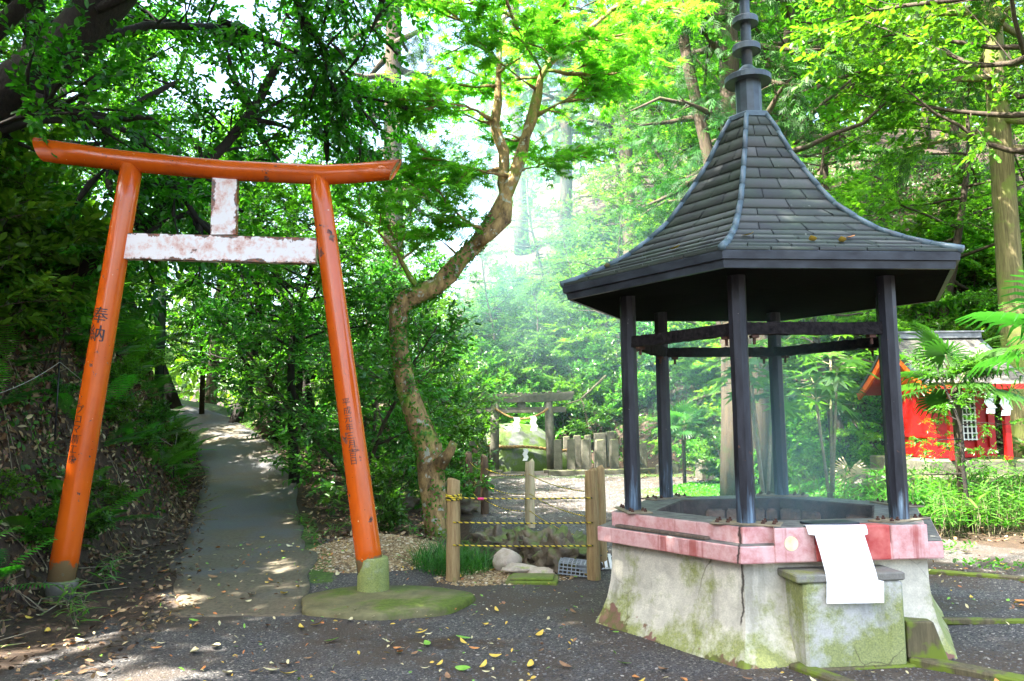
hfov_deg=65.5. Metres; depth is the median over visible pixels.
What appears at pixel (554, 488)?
gravel
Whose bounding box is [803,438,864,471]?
leafy shrub
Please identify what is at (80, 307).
leafy shrub
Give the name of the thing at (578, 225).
broadleaf tree
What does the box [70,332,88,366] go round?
leafy shrub
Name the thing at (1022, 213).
leafy shrub
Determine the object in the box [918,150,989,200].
leafy shrub
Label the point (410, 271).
broadleaf tree
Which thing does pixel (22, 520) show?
fern
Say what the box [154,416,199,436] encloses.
fern
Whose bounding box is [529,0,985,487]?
crowned tree
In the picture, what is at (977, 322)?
leafy shrub
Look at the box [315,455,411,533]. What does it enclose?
leafy shrub
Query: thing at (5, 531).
fern
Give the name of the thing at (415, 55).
cedar tree
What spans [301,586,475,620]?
concrete pad
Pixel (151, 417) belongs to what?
leafy shrub
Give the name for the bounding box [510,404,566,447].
leafy shrub
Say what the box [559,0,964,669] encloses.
incense pavilion
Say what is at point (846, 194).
green maple
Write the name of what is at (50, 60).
leaning old tree
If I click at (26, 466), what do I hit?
ground cover
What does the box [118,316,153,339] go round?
fern
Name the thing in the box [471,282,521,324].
leafy shrub
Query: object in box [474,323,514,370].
leafy shrub
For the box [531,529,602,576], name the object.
rock
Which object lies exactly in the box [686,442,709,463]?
leafy shrub
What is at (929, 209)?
leafy shrub
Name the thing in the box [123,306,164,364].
leafy shrub
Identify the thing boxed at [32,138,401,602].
torii gate
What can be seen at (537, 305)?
leafy shrub
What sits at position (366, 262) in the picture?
broadleaf tree
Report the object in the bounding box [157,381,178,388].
fern
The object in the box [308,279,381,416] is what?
slender tree
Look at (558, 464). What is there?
stone post
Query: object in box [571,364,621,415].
leafy shrub
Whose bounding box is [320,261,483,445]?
slender tree
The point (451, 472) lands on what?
leafy shrub
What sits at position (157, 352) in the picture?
leafy shrub
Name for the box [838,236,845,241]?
fallen leaf
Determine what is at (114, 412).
leafy shrub
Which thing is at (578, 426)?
leafy shrub
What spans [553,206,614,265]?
leafy shrub
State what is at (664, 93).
broadleaf tree
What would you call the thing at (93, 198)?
leafy shrub
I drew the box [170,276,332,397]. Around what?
slender tree
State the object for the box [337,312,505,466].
understorey tree
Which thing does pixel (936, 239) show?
leafy shrub
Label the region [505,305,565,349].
leafy shrub
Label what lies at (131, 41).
evergreen tree
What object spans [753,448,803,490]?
leafy shrub
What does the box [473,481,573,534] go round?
rope
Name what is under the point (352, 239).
evergreen tree
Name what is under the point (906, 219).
tree
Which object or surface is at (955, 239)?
green maple
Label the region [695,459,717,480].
stone marker
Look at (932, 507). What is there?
bamboo grass
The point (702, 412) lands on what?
leafy shrub
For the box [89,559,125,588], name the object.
bamboo grass
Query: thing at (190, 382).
wood
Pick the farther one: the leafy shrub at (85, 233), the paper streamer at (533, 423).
the paper streamer at (533, 423)
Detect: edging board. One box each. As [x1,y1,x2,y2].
[928,569,1023,580]
[942,617,1023,624]
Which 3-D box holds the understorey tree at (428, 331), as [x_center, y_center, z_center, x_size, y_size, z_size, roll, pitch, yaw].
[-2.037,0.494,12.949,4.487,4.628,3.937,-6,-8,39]
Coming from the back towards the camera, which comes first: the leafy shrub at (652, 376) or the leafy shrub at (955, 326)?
the leafy shrub at (652, 376)
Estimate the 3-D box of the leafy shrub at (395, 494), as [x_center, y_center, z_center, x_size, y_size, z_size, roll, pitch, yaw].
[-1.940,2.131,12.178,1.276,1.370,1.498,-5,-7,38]
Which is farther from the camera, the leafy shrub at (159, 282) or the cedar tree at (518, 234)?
the cedar tree at (518, 234)
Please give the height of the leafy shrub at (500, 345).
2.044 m
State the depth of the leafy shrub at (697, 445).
22.30 m
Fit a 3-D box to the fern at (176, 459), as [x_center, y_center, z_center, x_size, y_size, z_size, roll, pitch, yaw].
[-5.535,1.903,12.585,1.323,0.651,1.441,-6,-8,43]
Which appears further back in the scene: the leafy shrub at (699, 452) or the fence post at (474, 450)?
the leafy shrub at (699, 452)
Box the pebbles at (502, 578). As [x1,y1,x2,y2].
[434,566,573,585]
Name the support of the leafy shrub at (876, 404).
on the ground at (1010, 552)
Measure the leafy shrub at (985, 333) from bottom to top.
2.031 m
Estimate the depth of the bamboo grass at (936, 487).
12.62 m
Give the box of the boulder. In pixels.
[485,423,566,471]
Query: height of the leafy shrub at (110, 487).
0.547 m
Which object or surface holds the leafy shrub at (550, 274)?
on the ground at (1010, 552)
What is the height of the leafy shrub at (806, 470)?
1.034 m
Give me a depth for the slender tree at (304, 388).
16.00 m
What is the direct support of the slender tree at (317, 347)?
on the ground at (1010, 552)
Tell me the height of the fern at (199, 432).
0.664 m
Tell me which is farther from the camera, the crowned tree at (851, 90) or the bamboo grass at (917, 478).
the crowned tree at (851, 90)
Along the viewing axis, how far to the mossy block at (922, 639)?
5.01 m
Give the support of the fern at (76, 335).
on the ground at (1010, 552)
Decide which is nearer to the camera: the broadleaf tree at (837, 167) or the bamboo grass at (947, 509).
the bamboo grass at (947, 509)
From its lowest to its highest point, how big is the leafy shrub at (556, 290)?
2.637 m
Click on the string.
(75, 375)
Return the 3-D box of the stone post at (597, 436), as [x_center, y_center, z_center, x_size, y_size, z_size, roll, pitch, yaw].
[3.011,3.805,27.249,0.421,1.298,0.380,-1,-6,2]
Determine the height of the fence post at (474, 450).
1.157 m
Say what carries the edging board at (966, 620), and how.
on the ground at (1010, 552)
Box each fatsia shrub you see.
[702,335,827,492]
[783,335,878,497]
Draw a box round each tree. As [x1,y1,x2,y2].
[0,0,125,179]
[0,0,216,188]
[0,0,221,199]
[0,0,238,197]
[0,0,441,321]
[0,47,77,149]
[25,130,233,408]
[30,0,300,233]
[85,99,405,440]
[105,84,430,440]
[126,130,331,406]
[139,281,233,363]
[154,130,170,396]
[165,140,376,422]
[165,140,439,483]
[165,301,251,413]
[167,237,458,475]
[169,287,317,412]
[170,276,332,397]
[181,101,277,404]
[212,264,327,408]
[217,265,326,440]
[226,306,325,389]
[228,265,370,463]
[236,242,493,497]
[242,103,514,392]
[268,260,457,459]
[292,0,497,442]
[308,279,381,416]
[310,187,462,409]
[312,222,418,419]
[312,243,518,474]
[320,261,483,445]
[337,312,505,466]
[369,299,488,451]
[453,235,538,361]
[461,0,571,254]
[461,140,991,462]
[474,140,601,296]
[486,269,577,387]
[504,0,619,297]
[526,5,691,245]
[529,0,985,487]
[530,215,614,335]
[537,147,671,370]
[545,0,678,253]
[555,0,711,327]
[557,16,711,200]
[589,0,945,178]
[596,0,877,495]
[609,0,859,411]
[611,0,712,127]
[635,0,983,368]
[643,151,1023,468]
[702,1,865,144]
[759,0,1023,176]
[761,2,905,156]
[768,0,1023,92]
[790,0,962,209]
[834,0,1023,178]
[842,0,1015,148]
[858,0,1023,457]
[865,0,1023,225]
[899,342,1023,531]
[923,15,1023,311]
[948,0,1023,222]
[959,23,1023,142]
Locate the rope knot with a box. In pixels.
[445,493,461,500]
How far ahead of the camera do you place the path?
10.55 m
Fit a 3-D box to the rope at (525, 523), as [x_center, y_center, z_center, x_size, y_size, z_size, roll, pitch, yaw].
[0.105,1.807,7.903,1.387,0.028,0.014,-1,-6,3]
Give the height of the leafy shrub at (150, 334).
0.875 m
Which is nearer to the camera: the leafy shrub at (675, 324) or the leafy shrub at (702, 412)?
the leafy shrub at (702, 412)
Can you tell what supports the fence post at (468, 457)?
on the ground at (1010, 552)
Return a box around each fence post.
[446,478,460,581]
[465,451,472,494]
[472,448,477,492]
[481,454,488,514]
[525,459,534,527]
[585,468,600,580]
[596,465,607,567]
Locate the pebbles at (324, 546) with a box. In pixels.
[309,534,445,572]
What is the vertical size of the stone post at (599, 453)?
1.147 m
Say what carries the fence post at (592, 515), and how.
on the ground at (1010, 552)
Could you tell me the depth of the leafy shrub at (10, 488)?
7.42 m
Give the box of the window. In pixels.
[963,396,975,438]
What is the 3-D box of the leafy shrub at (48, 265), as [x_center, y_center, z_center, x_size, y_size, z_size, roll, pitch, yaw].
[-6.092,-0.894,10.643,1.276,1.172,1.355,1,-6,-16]
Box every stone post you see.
[469,441,476,452]
[554,439,562,469]
[563,436,569,455]
[567,438,575,469]
[573,435,580,467]
[581,439,589,469]
[584,435,591,467]
[594,433,606,467]
[595,439,604,467]
[605,431,613,466]
[609,439,618,468]
[639,439,646,467]
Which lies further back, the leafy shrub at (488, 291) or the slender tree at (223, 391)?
the leafy shrub at (488, 291)
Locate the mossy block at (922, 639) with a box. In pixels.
[904,617,947,659]
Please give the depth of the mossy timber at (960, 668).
4.80 m
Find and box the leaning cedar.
[598,0,811,492]
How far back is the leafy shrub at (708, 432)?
19.70 m
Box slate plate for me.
[800,519,859,524]
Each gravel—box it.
[26,564,1023,680]
[481,474,677,566]
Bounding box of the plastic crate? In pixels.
[558,557,586,576]
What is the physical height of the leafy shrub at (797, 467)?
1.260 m
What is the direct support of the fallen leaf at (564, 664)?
on the ground at (1010, 552)
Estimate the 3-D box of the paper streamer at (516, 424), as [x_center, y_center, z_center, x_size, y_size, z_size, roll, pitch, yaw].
[0.148,2.649,25.129,0.255,0.460,0.036,-1,-6,0]
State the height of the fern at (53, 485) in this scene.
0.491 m
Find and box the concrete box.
[777,565,906,667]
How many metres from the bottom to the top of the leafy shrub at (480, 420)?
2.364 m
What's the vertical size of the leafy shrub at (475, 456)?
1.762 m
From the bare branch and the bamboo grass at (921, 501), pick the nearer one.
the bamboo grass at (921, 501)
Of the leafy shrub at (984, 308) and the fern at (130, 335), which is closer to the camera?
the fern at (130, 335)
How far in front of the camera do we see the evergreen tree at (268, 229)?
17.02 m
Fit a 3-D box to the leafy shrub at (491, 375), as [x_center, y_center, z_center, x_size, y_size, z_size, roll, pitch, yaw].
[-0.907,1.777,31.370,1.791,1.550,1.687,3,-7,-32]
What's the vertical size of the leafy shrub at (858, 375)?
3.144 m
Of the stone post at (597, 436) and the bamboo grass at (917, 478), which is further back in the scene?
the stone post at (597, 436)
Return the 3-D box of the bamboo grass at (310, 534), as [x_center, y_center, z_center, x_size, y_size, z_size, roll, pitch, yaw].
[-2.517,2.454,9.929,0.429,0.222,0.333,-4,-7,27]
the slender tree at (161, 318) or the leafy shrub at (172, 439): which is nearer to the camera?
the leafy shrub at (172, 439)
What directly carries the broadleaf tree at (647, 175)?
on the ground at (1010, 552)
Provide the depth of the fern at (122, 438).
9.92 m
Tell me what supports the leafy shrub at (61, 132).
on the ground at (1010, 552)
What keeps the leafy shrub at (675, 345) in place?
on the ground at (1010, 552)
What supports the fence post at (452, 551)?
on the ground at (1010, 552)
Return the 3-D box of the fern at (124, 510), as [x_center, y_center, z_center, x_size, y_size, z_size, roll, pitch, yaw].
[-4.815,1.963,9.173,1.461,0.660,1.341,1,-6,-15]
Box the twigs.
[0,321,224,646]
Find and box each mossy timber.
[789,662,855,680]
[821,661,916,671]
[909,657,1023,680]
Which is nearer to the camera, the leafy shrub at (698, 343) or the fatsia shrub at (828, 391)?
the fatsia shrub at (828, 391)
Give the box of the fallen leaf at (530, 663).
[527,659,533,665]
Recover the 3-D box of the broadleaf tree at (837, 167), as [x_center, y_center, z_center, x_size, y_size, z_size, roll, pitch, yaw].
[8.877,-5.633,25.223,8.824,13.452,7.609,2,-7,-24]
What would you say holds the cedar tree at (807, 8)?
on the ground at (1010, 552)
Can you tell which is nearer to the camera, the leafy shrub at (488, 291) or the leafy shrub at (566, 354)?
the leafy shrub at (566, 354)
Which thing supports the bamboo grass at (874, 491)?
on the ground at (1010, 552)
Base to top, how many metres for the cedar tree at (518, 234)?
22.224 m
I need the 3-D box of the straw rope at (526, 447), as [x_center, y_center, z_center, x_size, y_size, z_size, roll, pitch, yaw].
[0.392,3.588,26.521,3.176,0.314,1.337,-1,-6,0]
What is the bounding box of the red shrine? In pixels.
[856,330,1023,490]
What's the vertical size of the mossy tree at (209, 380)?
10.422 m
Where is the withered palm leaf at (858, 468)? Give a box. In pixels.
[828,457,869,490]
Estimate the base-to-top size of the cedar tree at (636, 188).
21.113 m
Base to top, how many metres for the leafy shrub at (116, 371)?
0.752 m
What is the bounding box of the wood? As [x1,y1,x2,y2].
[134,0,1023,422]
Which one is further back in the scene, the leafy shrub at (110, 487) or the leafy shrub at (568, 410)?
the leafy shrub at (568, 410)
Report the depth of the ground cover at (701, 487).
16.43 m
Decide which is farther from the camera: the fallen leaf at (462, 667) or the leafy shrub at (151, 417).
the leafy shrub at (151, 417)
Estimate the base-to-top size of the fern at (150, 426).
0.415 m
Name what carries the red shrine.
on the ground at (1010, 552)
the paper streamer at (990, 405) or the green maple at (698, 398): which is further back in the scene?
the green maple at (698, 398)
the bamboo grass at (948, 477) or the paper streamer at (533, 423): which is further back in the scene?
the paper streamer at (533, 423)
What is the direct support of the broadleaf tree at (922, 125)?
on the ground at (1010, 552)
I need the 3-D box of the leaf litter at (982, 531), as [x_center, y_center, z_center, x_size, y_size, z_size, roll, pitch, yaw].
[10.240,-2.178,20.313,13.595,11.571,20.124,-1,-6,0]
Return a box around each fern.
[0,319,69,365]
[0,359,55,405]
[0,526,23,535]
[0,537,57,591]
[2,504,59,538]
[11,277,86,314]
[27,506,109,549]
[43,310,93,344]
[43,466,118,501]
[46,393,110,419]
[64,328,116,344]
[66,409,155,453]
[79,374,154,409]
[87,489,162,525]
[90,306,149,337]
[113,319,156,355]
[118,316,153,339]
[118,422,163,447]
[122,344,163,372]
[137,327,169,349]
[139,356,172,377]
[140,376,186,401]
[143,326,172,349]
[144,345,176,364]
[145,374,177,387]
[146,441,194,471]
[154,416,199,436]
[154,439,209,474]
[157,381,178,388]
[161,405,193,419]
[166,415,186,430]
[169,417,201,428]
[175,428,217,450]
[175,460,208,473]
[175,464,204,478]
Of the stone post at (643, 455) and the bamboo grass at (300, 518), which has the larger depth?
the stone post at (643, 455)
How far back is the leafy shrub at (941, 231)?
24.43 m
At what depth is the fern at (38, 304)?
9.54 m
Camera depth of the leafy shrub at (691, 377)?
26.73 m
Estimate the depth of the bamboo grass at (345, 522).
10.80 m
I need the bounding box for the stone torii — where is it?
[469,391,573,472]
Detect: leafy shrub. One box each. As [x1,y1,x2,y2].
[0,123,109,255]
[0,127,109,347]
[0,156,111,272]
[0,190,97,340]
[0,213,133,375]
[0,467,48,521]
[14,496,88,563]
[21,177,74,267]
[23,172,178,297]
[25,259,100,272]
[31,202,168,333]
[36,463,119,541]
[47,368,82,414]
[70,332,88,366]
[99,479,141,518]
[104,391,150,437]
[109,356,145,396]
[121,392,172,447]
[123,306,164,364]
[124,265,158,302]
[125,261,162,289]
[130,423,159,459]
[134,347,172,375]
[137,325,156,347]
[139,347,171,367]
[146,391,179,425]
[158,443,201,477]
[165,422,190,451]
[172,415,189,434]
[177,433,202,462]
[253,405,311,438]
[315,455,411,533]
[323,417,379,455]
[366,435,418,517]
[372,441,406,470]
[377,433,448,481]
[391,431,464,479]
[409,424,495,479]
[413,443,494,509]
[420,336,527,431]
[436,369,478,425]
[452,296,493,337]
[459,319,498,343]
[459,393,507,443]
[461,336,501,373]
[463,285,496,322]
[470,367,509,390]
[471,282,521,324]
[472,390,554,440]
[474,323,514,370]
[478,309,514,344]
[479,255,540,309]
[482,337,563,393]
[489,288,545,335]
[491,336,530,383]
[497,281,539,311]
[499,310,574,368]
[500,370,578,423]
[503,330,564,379]
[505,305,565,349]
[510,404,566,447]
[511,363,553,406]
[514,277,551,313]
[517,290,548,322]
[519,294,578,343]
[524,343,579,389]
[528,261,577,300]
[528,292,588,347]
[529,375,603,427]
[531,258,564,295]
[533,227,601,282]
[534,326,587,380]
[539,296,580,334]
[550,313,600,361]
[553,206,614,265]
[553,246,616,321]
[555,346,619,407]
[557,296,587,317]
[564,386,622,444]
[568,306,604,338]
[568,323,620,384]
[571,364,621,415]
[580,195,670,255]
[587,366,656,426]
[589,235,646,269]
[591,227,622,256]
[596,333,651,375]
[599,214,618,239]
[606,322,674,353]
[617,190,660,233]
[618,365,674,413]
[639,401,678,436]
[640,322,706,381]
[641,322,689,329]
[642,322,715,346]
[669,357,720,400]
[671,392,716,437]
[672,435,703,469]
[675,417,720,478]
[686,435,711,475]
[686,437,718,462]
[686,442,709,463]
[696,359,720,401]
[699,397,720,419]
[702,424,720,483]
[710,405,818,456]
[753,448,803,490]
[769,340,864,438]
[780,321,828,357]
[782,354,881,441]
[783,311,876,370]
[783,372,806,423]
[784,342,835,396]
[785,416,829,478]
[787,418,862,478]
[787,449,829,486]
[788,448,818,481]
[796,423,829,478]
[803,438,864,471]
[821,309,876,359]
[824,395,883,452]
[845,359,881,424]
[849,441,873,466]
[851,441,883,467]
[855,304,925,330]
[862,324,907,371]
[872,425,882,439]
[873,313,999,398]
[892,184,986,247]
[897,223,981,286]
[897,292,979,330]
[907,215,995,295]
[915,202,957,226]
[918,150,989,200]
[933,197,991,231]
[940,285,992,327]
[951,210,994,264]
[956,323,999,346]
[960,253,996,286]
[966,282,999,340]
[969,295,999,336]
[976,226,1023,284]
[978,202,1023,263]
[993,398,1000,415]
[1012,437,1023,452]
[1019,189,1023,225]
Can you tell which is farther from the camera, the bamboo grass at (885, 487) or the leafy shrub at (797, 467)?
the leafy shrub at (797, 467)
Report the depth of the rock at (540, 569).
8.06 m
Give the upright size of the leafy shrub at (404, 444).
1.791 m
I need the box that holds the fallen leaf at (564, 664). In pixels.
[559,661,570,666]
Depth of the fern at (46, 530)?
7.81 m
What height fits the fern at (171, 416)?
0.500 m
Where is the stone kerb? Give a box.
[548,467,654,475]
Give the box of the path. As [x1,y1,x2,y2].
[161,402,317,616]
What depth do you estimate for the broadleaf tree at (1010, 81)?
31.53 m
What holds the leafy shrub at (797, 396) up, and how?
on the ground at (1010, 552)
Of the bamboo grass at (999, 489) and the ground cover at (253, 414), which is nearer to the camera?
the bamboo grass at (999, 489)
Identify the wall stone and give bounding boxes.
[847,474,879,492]
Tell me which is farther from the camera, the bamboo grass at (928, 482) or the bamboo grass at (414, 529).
the bamboo grass at (928, 482)
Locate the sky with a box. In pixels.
[0,0,1023,390]
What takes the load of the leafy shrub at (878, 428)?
on the ground at (1010, 552)
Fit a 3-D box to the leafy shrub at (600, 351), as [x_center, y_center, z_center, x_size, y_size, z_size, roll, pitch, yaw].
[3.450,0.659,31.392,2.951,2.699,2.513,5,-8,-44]
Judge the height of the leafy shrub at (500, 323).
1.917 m
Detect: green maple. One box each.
[540,123,911,454]
[667,105,951,469]
[828,19,1023,323]
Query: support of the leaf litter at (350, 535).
on the ground at (1010, 552)
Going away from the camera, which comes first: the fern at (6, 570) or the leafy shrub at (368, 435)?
the fern at (6, 570)
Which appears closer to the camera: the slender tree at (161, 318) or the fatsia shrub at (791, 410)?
the fatsia shrub at (791, 410)
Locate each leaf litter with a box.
[0,303,206,633]
[0,488,216,680]
[7,534,1023,680]
[299,447,480,544]
[619,161,1023,543]
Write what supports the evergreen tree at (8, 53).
on the ground at (1010, 552)
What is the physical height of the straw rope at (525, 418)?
0.409 m
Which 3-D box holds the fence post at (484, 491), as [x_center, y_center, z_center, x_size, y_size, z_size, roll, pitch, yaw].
[-0.461,2.495,13.414,0.145,1.147,0.141,-1,-6,0]
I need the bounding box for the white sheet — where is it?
[805,525,883,603]
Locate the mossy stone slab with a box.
[505,573,558,585]
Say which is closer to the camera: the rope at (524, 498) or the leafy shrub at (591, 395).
the rope at (524, 498)
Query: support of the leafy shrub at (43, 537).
on the ground at (1010, 552)
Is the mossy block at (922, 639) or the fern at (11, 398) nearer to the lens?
the mossy block at (922, 639)
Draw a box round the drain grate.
[601,554,611,569]
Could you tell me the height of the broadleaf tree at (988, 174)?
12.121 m
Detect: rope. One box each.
[453,522,592,523]
[453,544,592,546]
[454,497,591,498]
[470,462,584,491]
[472,479,584,516]
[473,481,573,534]
[477,445,566,452]
[495,408,548,419]
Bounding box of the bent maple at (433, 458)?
[331,0,719,538]
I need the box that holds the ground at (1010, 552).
[0,124,1023,680]
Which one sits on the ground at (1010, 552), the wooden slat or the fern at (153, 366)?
the fern at (153, 366)
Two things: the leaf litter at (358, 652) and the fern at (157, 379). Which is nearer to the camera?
the leaf litter at (358, 652)
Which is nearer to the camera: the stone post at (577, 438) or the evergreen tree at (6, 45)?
the evergreen tree at (6, 45)
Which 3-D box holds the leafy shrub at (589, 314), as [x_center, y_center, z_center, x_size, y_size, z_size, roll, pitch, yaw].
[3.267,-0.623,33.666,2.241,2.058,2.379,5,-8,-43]
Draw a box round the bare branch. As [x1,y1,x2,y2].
[566,375,606,409]
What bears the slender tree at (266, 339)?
on the ground at (1010, 552)
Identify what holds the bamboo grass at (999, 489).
on the ground at (1010, 552)
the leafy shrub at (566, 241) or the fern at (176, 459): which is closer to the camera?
the fern at (176, 459)
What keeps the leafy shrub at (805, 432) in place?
on the ground at (1010, 552)
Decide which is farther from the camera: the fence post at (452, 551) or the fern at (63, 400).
the fern at (63, 400)
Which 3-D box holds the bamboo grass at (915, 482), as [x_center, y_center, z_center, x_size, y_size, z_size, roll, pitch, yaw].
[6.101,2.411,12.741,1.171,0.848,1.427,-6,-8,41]
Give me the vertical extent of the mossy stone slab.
0.090 m
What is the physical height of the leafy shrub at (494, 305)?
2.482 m
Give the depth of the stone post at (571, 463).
24.17 m
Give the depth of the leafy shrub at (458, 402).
29.14 m
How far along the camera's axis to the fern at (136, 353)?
12.55 m
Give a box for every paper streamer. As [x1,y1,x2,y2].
[513,417,520,431]
[522,449,528,460]
[530,416,537,430]
[984,393,996,413]
[999,396,1012,415]
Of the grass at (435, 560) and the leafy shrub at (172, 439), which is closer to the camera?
the grass at (435, 560)
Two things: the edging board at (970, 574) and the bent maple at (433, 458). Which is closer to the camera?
the edging board at (970, 574)
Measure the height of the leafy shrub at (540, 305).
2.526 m
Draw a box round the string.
[0,362,176,445]
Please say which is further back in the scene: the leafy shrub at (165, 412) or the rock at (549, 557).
the leafy shrub at (165, 412)
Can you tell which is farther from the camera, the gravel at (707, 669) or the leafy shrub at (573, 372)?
the leafy shrub at (573, 372)
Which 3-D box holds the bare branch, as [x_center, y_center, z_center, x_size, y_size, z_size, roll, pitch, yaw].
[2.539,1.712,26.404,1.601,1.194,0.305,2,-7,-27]
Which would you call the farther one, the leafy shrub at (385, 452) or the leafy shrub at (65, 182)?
the leafy shrub at (385, 452)
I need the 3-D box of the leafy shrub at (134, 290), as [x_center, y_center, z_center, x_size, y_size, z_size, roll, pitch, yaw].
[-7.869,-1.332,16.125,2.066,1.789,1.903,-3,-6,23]
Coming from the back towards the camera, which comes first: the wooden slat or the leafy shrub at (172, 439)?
the leafy shrub at (172, 439)
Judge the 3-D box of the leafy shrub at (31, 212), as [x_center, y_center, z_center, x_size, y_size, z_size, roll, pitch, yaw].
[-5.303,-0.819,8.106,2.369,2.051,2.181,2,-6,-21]
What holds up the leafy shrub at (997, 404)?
on the ground at (1010, 552)
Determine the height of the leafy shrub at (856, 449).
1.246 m
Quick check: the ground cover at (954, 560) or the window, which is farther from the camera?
the window
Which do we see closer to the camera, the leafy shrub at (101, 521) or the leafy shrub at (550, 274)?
the leafy shrub at (101, 521)
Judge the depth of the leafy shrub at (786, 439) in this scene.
19.60 m
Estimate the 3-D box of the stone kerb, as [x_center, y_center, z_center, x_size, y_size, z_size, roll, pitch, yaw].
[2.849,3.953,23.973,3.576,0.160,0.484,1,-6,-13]
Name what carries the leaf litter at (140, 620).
on the ground at (1010, 552)
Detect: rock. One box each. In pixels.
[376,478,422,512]
[446,491,479,513]
[462,524,523,562]
[492,526,536,556]
[492,548,521,570]
[501,563,536,572]
[518,525,567,563]
[528,567,557,574]
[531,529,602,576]
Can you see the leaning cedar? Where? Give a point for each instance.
(705, 144)
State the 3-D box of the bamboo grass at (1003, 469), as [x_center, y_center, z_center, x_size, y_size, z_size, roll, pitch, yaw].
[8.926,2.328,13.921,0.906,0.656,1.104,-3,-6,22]
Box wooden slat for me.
[615,524,709,539]
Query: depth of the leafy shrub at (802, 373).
24.11 m
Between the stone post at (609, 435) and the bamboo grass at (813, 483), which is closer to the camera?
the bamboo grass at (813, 483)
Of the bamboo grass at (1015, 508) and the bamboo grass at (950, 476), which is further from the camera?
the bamboo grass at (950, 476)
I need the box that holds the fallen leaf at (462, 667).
[455,665,470,669]
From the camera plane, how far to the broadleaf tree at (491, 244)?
33.36 m
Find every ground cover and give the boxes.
[0,312,191,515]
[227,409,336,463]
[655,469,1019,528]
[942,540,1023,570]
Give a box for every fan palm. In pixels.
[648,400,707,483]
[789,372,879,472]
[880,321,1023,513]
[954,270,1023,404]
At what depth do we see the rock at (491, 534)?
10.33 m
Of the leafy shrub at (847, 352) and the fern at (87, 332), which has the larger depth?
the leafy shrub at (847, 352)
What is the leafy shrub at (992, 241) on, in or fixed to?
on the ground at (1010, 552)
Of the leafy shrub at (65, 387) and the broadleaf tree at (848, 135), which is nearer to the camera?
the leafy shrub at (65, 387)
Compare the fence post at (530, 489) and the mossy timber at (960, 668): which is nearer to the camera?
the mossy timber at (960, 668)
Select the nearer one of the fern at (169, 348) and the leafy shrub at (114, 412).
the leafy shrub at (114, 412)
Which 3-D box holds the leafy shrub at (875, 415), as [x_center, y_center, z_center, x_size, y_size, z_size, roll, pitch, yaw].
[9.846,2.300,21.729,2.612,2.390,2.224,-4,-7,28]
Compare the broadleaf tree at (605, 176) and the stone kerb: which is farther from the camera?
the broadleaf tree at (605, 176)
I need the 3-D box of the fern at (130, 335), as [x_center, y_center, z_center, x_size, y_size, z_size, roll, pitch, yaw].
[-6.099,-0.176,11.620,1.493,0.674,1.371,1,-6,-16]
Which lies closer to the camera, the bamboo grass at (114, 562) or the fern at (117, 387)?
the bamboo grass at (114, 562)
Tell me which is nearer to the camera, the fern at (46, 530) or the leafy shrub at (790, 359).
the fern at (46, 530)
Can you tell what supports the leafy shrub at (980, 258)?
on the ground at (1010, 552)
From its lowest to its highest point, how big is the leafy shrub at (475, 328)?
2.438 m
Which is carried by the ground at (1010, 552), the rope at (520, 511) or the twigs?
the twigs
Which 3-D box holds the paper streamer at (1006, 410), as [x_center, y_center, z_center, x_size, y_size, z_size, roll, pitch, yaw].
[9.049,1.163,14.594,0.233,0.420,0.036,-1,-6,0]
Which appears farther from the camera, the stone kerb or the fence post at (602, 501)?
the stone kerb
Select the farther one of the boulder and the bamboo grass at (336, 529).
the boulder
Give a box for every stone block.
[655,465,658,473]
[672,462,678,472]
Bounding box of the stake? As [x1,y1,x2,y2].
[54,345,60,440]
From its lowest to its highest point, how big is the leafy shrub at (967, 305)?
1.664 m
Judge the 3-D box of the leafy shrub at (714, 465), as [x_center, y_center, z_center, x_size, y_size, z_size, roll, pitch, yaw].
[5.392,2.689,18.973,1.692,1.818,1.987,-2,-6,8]
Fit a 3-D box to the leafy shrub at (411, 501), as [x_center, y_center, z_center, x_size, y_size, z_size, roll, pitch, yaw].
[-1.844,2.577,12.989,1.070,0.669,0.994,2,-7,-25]
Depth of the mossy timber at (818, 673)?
4.82 m
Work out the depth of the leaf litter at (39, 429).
9.30 m
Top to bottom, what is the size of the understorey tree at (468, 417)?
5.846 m
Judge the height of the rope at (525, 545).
0.028 m
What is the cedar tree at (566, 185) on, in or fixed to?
on the ground at (1010, 552)
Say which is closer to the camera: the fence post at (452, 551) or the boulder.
the fence post at (452, 551)
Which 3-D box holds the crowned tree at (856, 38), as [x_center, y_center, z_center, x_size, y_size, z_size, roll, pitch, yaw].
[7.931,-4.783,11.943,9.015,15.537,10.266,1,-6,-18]
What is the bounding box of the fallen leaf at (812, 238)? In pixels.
[809,235,816,240]
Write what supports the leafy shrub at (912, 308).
on the ground at (1010, 552)
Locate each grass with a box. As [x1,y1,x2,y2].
[36,596,110,625]
[43,580,89,606]
[67,591,99,614]
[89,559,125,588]
[95,553,132,575]
[287,512,307,524]
[301,528,321,542]
[321,522,346,534]
[331,514,351,532]
[387,517,417,530]
[394,521,425,535]
[395,531,513,576]
[788,462,850,498]
[824,476,884,500]
[835,462,910,496]
[838,471,884,498]
[842,474,915,499]
[846,488,884,500]
[848,468,933,516]
[861,477,937,514]
[862,465,930,499]
[864,489,972,537]
[873,479,931,503]
[877,457,967,494]
[880,475,954,514]
[907,461,979,488]
[908,468,962,509]
[908,473,953,503]
[908,480,972,533]
[909,477,981,517]
[911,480,990,528]
[917,481,1009,539]
[925,466,988,499]
[932,468,989,513]
[934,476,993,512]
[936,484,987,527]
[952,457,1000,484]
[952,469,1023,515]
[953,472,1023,520]
[956,473,1023,530]
[956,487,1023,535]
[964,475,1023,531]
[969,460,1023,504]
[983,479,1023,521]
[988,459,1023,492]
[993,456,1023,483]
[995,484,1023,529]
[999,473,1023,496]
[1002,480,1023,526]
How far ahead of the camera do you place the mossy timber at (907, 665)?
4.93 m

